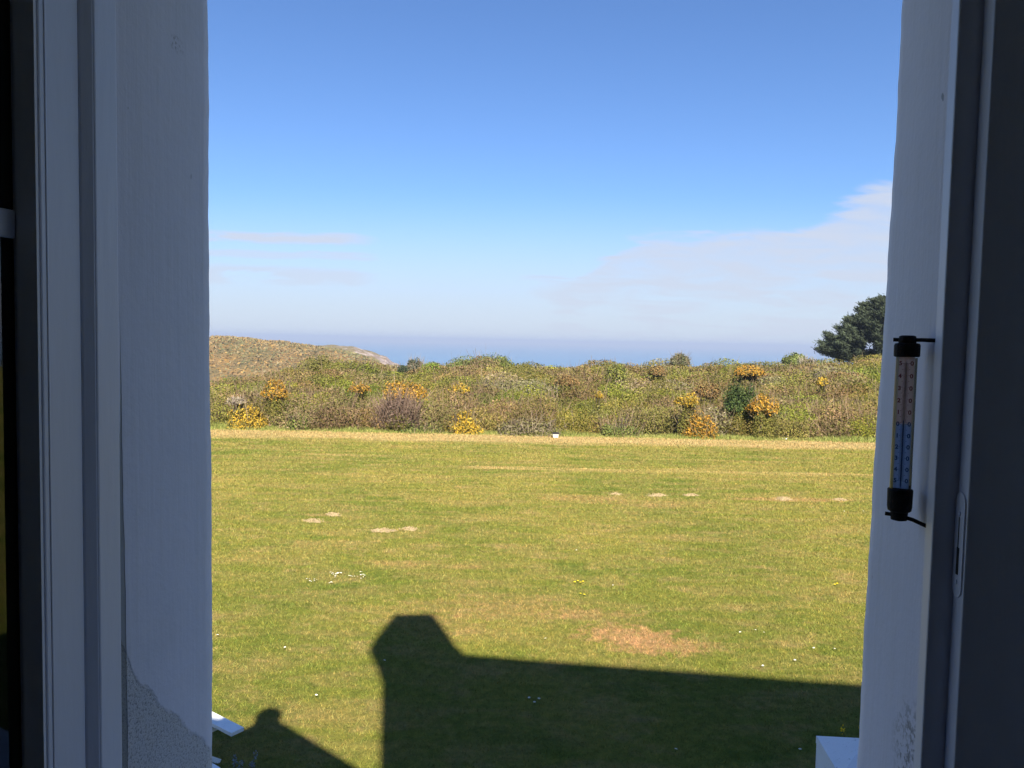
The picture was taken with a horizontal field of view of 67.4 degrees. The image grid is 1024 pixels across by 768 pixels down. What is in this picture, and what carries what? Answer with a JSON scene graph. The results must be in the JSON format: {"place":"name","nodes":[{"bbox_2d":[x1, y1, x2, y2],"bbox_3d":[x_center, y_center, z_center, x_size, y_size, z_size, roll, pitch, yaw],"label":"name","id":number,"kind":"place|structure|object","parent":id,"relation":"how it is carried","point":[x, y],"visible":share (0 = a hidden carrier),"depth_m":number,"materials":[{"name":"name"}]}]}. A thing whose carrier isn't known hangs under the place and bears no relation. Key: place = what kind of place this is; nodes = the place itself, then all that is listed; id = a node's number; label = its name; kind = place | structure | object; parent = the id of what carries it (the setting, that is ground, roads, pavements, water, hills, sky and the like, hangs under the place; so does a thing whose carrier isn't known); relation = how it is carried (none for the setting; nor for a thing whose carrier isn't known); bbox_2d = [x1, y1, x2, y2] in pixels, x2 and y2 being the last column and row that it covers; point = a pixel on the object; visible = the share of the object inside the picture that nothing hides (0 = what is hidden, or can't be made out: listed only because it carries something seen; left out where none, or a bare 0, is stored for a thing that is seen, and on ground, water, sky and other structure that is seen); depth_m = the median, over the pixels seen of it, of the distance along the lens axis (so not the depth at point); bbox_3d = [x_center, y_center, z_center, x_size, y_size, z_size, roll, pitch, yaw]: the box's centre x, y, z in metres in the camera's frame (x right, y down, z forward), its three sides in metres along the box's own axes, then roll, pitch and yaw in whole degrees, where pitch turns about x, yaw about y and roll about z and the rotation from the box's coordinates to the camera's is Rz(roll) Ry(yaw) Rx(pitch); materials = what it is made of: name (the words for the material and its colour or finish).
{"place":"outdoors","nodes":[
{"label":"outdoors","id":0,"kind":"place"},
{"bbox_2d":[232,750,257,767],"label":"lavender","id":1,"kind":"object","parent":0,"point":[252,765],"visible":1,"depth_m":7.13,"materials":[{"name":"green plant"}]},
{"bbox_2d":[209,337,376,382],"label":"hill","id":2,"kind":"structure","parent":0,"point":[222,368],"depth_m":267.69,"materials":[{"name":"green plant"}]},
{"bbox_2d":[209,335,379,383],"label":"heather","id":3,"kind":"object","parent":2,"relation":"on","point":[273,344],"visible":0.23,"depth_m":282.63,"materials":[{"name":"brown plant"}]},
{"bbox_2d":[317,345,397,367],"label":"headland","id":4,"kind":"structure","parent":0,"point":[376,356],"depth_m":531.34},
{"bbox_2d":[210,421,875,442],"bbox_3d":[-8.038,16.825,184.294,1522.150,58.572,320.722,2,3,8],"label":"ground","id":5,"kind":"structure","parent":0,"point":[665,431],"depth_m":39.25,"materials":[{"name":"beige plant"}]},
{"bbox_2d":[225,395,247,425],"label":"dead bush","id":6,"kind":"object","parent":5,"relation":"on","point":[237,400],"visible":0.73,"depth_m":37.32,"materials":[{"name":"grey plant"}]},
{"bbox_2d":[225,393,272,429],"bbox_3d":[-12.958,1.648,37.489,2.628,2.443,2.401,4,4,38],"label":"gorse bush","id":7,"kind":"object","parent":5,"relation":"on","point":[253,419],"visible":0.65,"depth_m":37.15,"materials":[{"name":"yellow plant"}]},
{"bbox_2d":[260,376,290,426],"bbox_3d":[-11.698,1.234,38.142,1.722,3.664,1.341,2,3,8],"label":"gorse bush","id":8,"kind":"object","parent":5,"relation":"on","point":[275,391],"visible":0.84,"depth_m":37.91,"materials":[{"name":"yellow plant"}]},
{"bbox_2d":[296,348,344,371],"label":"willow bush","id":9,"kind":"object","parent":5,"relation":"on","point":[314,366],"visible":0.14,"depth_m":76.76,"materials":[{"name":"green plant"}]},
{"bbox_2d":[347,379,372,407],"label":"gorse bush","id":10,"kind":"object","parent":5,"relation":"on","point":[363,389],"visible":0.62,"depth_m":41.55,"materials":[{"name":"yellow plant"}]},
{"bbox_2d":[349,351,381,373],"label":"willow bush","id":11,"kind":"object","parent":5,"relation":"on","point":[364,367],"visible":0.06,"depth_m":72.95,"materials":[{"name":"green plant"}]},
{"bbox_2d":[367,380,429,432],"bbox_3d":[-5.649,1.357,37.413,3.615,3.097,2.829,2,3,8],"label":"bramble thicket","id":12,"kind":"object","parent":5,"relation":"on","point":[399,411],"visible":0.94,"depth_m":37.02,"materials":[{"name":"brown plant"}]},
{"bbox_2d":[377,376,429,427],"bbox_3d":[-5.520,1.337,39.094,2.880,3.626,2.348,2,3,8],"label":"gorse bush","id":13,"kind":"object","parent":5,"relation":"on","point":[419,391],"visible":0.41,"depth_m":38.75,"materials":[{"name":"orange plant"}]},
{"bbox_2d":[397,361,410,373],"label":"bush","id":14,"kind":"object","parent":5,"relation":"on","point":[403,368],"visible":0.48,"depth_m":78.00,"materials":[{"name":"green plant"}]},
{"bbox_2d":[405,354,424,372],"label":"tree","id":15,"kind":"object","parent":5,"relation":"on","point":[416,365],"visible":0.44,"depth_m":78.91,"materials":[{"name":"green plant"}]},
{"bbox_2d":[420,361,442,376],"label":"bush","id":16,"kind":"object","parent":5,"relation":"on","point":[436,364],"visible":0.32,"depth_m":76.94,"materials":[{"name":"green plant"}]},
{"bbox_2d":[448,379,470,404],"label":"gorse bush","id":17,"kind":"object","parent":5,"relation":"on","point":[464,388],"visible":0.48,"depth_m":42.25,"materials":[{"name":"yellow plant"}]},
{"bbox_2d":[444,351,482,369],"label":"hawthorn bush","id":18,"kind":"object","parent":5,"relation":"on","point":[457,363],"visible":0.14,"depth_m":79.68,"materials":[{"name":"green plant"}]},
{"bbox_2d":[442,405,489,434],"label":"gorse bush","id":19,"kind":"object","parent":5,"relation":"on","point":[463,423],"visible":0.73,"depth_m":36.97,"materials":[{"name":"yellow plant"}]},
{"bbox_2d":[478,352,514,368],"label":"hawthorn bush","id":20,"kind":"object","parent":5,"relation":"on","point":[504,362],"visible":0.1,"depth_m":80.80,"materials":[{"name":"green plant"}]},
{"bbox_2d":[495,410,567,437],"bbox_3d":[1.003,2.057,37.432,3.880,1.636,3.183,2,3,8],"label":"bramble thicket","id":21,"kind":"object","parent":5,"relation":"on","point":[529,429],"visible":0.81,"depth_m":36.92,"materials":[{"name":"green plant"}]},
{"bbox_2d":[210,349,881,439],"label":"scrub","id":22,"kind":"object","parent":5,"relation":"on","point":[847,405],"visible":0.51,"depth_m":46.91,"materials":[{"name":"green plant"}]},
{"bbox_2d":[812,293,885,362],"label":"pine tree","id":23,"kind":"object","parent":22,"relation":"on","point":[860,329],"visible":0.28,"depth_m":90.82,"materials":[{"name":"green plant"}]},
{"bbox_2d":[553,373,580,399],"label":"gorse bush","id":24,"kind":"object","parent":5,"relation":"on","point":[566,381],"visible":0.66,"depth_m":49.86,"materials":[{"name":"brown plant"}]},
{"bbox_2d":[595,389,602,419],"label":"gorse bush","id":25,"kind":"object","parent":5,"relation":"on","point":[598,395],"visible":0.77,"depth_m":39.99,"materials":[{"name":"yellow plant"}]},
{"bbox_2d":[601,358,630,391],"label":"leafy bush","id":26,"kind":"object","parent":5,"relation":"on","point":[611,372],"visible":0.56,"depth_m":57.00,"materials":[{"name":"green plant"}]},
{"bbox_2d":[648,364,667,383],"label":"gorse bush","id":27,"kind":"object","parent":5,"relation":"on","point":[656,372],"visible":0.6,"depth_m":61.75,"materials":[{"name":"brown plant"}]},
{"bbox_2d":[668,350,692,367],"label":"bare bush","id":28,"kind":"object","parent":5,"relation":"on","point":[680,358],"visible":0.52,"depth_m":81.78,"materials":[{"name":"green plant"}]},
{"bbox_2d":[673,388,701,434],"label":"gorse bush","id":29,"kind":"object","parent":5,"relation":"on","point":[688,401],"visible":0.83,"depth_m":37.24,"materials":[{"name":"yellow plant"}]},
{"bbox_2d":[678,400,721,438],"bbox_3d":[9.261,1.893,37.483,2.488,2.689,2.310,2,3,8],"label":"gorse bush","id":30,"kind":"object","parent":5,"relation":"on","point":[699,426],"visible":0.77,"depth_m":36.94,"materials":[{"name":"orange plant"}]},
{"bbox_2d":[690,374,720,410],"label":"gorse bush","id":31,"kind":"object","parent":5,"relation":"on","point":[711,389],"visible":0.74,"depth_m":43.15,"materials":[{"name":"brown plant"}]},
{"bbox_2d":[721,378,757,435],"bbox_3d":[11.574,1.685,38.775,1.988,4.045,1.734,2,3,8],"label":"holly bush","id":32,"kind":"object","parent":5,"relation":"on","point":[737,400],"visible":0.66,"depth_m":38.33,"materials":[{"name":"green plant"}]},
{"bbox_2d":[734,363,764,386],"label":"gorse bush","id":33,"kind":"object","parent":5,"relation":"on","point":[749,373],"visible":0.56,"depth_m":59.74,"materials":[{"name":"yellow plant"}]},
{"bbox_2d":[745,385,779,438],"bbox_3d":[12.181,1.598,37.469,1.614,3.484,1.518,2,3,8],"label":"gorse bush","id":34,"kind":"object","parent":5,"relation":"on","point":[761,407],"visible":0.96,"depth_m":37.14,"materials":[{"name":"yellow plant"}]},
{"bbox_2d":[781,350,805,366],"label":"bush","id":35,"kind":"object","parent":5,"relation":"on","point":[792,358],"visible":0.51,"depth_m":82.79,"materials":[{"name":"green plant"}]},
{"bbox_2d":[798,355,816,366],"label":"bare bush","id":36,"kind":"object","parent":5,"relation":"on","point":[807,361],"visible":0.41,"depth_m":80.94,"materials":[{"name":"grey plant"}]},
{"bbox_2d":[816,376,829,397],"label":"gorse bush","id":37,"kind":"object","parent":5,"relation":"on","point":[822,382],"visible":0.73,"depth_m":51.10,"materials":[{"name":"yellow plant"}]},
{"bbox_2d":[210,428,875,767],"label":"lawn","id":38,"kind":"structure","parent":0,"point":[355,749],"depth_m":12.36,"materials":[{"name":"green plant"}]},
{"bbox_2d":[212,712,243,767],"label":"picnic table","id":39,"kind":"object","parent":38,"relation":"on","point":[225,725],"visible":0.16,"depth_m":7.98,"materials":[{"name":"white paint"}]},
{"bbox_2d":[277,408,308,429],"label":"bramble bush","id":40,"kind":"object","parent":38,"relation":"on","point":[293,422],"visible":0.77,"depth_m":37.11,"materials":[{"name":"green plant"}]},
{"bbox_2d":[302,518,323,522],"bbox_3d":[-4.865,3.321,18.789,0.594,0.084,0.405,0,3,-13],"label":"molehill","id":41,"kind":"object","parent":38,"relation":"on","point":[314,521],"visible":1,"depth_m":18.75,"materials":[{"name":"soil"}]},
{"bbox_2d":[326,512,339,515],"bbox_3d":[-4.523,3.290,19.476,0.471,0.085,0.318,2,3,8],"label":"molehill","id":42,"kind":"object","parent":38,"relation":"on","point":[332,513],"visible":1,"depth_m":19.47,"materials":[{"name":"soil"}]},
{"bbox_2d":[371,527,396,532],"bbox_3d":[-3.010,3.406,17.965,0.690,0.082,0.390,2,3,8],"label":"molehill","id":43,"kind":"object","parent":38,"relation":"on","point":[385,529],"visible":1,"depth_m":17.95,"materials":[{"name":"soil"}]},
{"bbox_2d":[399,526,418,530],"bbox_3d":[-2.456,3.403,18.159,0.380,0.088,0.396,-2,4,-44],"label":"molehill","id":44,"kind":"object","parent":38,"relation":"on","point":[412,528],"visible":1,"depth_m":18.14,"materials":[{"name":"soil"}]},
{"bbox_2d":[393,416,444,433],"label":"bramble bush","id":45,"kind":"object","parent":38,"relation":"on","point":[418,427],"visible":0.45,"depth_m":36.98,"materials":[{"name":"green plant"}]},
{"bbox_2d":[0,0,1023,767],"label":"house","id":46,"kind":"structure","parent":38,"relation":"on","point":[106,650],"depth_m":0.87,"materials":[{"name":"white paint"}]},
{"bbox_2d":[10,0,1023,767],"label":"window frame","id":47,"kind":"structure","parent":46,"relation":"in","point":[970,712],"depth_m":0.82,"materials":[{"name":"white metal"}]},
{"bbox_2d":[885,335,934,527],"bbox_3d":[0.447,0.053,0.863,0.027,0.214,0.045,0,3,-22],"label":"thermometer","id":48,"kind":"object","parent":46,"relation":"attached to","point":[907,349],"visible":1,"depth_m":0.87,"materials":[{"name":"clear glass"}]},
{"bbox_2d":[552,432,558,437],"bbox_3d":[2.050,2.407,36.120,0.310,0.245,0.280,1,3,0],"label":"white tub","id":49,"kind":"object","parent":38,"relation":"on","point":[555,434],"visible":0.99,"depth_m":36.00,"materials":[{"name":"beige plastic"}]},
{"bbox_2d":[597,409,647,437],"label":"bramble bush","id":50,"kind":"object","parent":38,"relation":"on","point":[613,429],"visible":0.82,"depth_m":37.18,"materials":[{"name":"green plant"}]},
{"bbox_2d":[646,493,665,496],"bbox_3d":[4.298,3.278,22.861,0.722,0.084,0.481,-1,4,-31],"label":"molehill","id":51,"kind":"object","parent":38,"relation":"on","point":[657,494],"visible":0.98,"depth_m":22.77,"materials":[{"name":"soil"}]},
{"bbox_2d":[776,496,796,500],"bbox_3d":[8.060,3.358,22.636,0.670,0.099,0.514,2,3,8],"label":"molehill","id":52,"kind":"object","parent":38,"relation":"on","point":[782,498],"visible":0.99,"depth_m":22.59,"materials":[{"name":"soil"}]},
{"bbox_2d":[815,736,858,767],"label":"garden pier","id":53,"kind":"structure","parent":38,"relation":"on","point":[836,752],"depth_m":6.33,"materials":[{"name":"white paint"}]},
{"bbox_2d":[840,724,859,736],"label":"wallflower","id":54,"kind":"object","parent":53,"relation":"on","point":[841,728],"visible":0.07,"depth_m":6.78,"materials":[{"name":"green plant"}]},
{"bbox_2d":[833,498,846,500],"bbox_3d":[9.686,3.396,22.697,0.510,0.082,0.294,2,3,8],"label":"molehill","id":55,"kind":"object","parent":38,"relation":"on","point":[840,499],"visible":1,"depth_m":22.66,"materials":[{"name":"soil"}]},
{"bbox_2d":[250,337,852,367],"bbox_3d":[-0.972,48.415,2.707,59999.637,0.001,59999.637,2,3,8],"label":"water","id":56,"kind":"structure","parent":0,"point":[564,355],"depth_m":4046.87,"materials":[{"name":"blue liquid"}]},
{"bbox_2d":[207,0,902,348],"label":"sky","id":57,"kind":"structure","parent":0,"point":[719,173],"materials":[{"name":"blue"}]}
]}

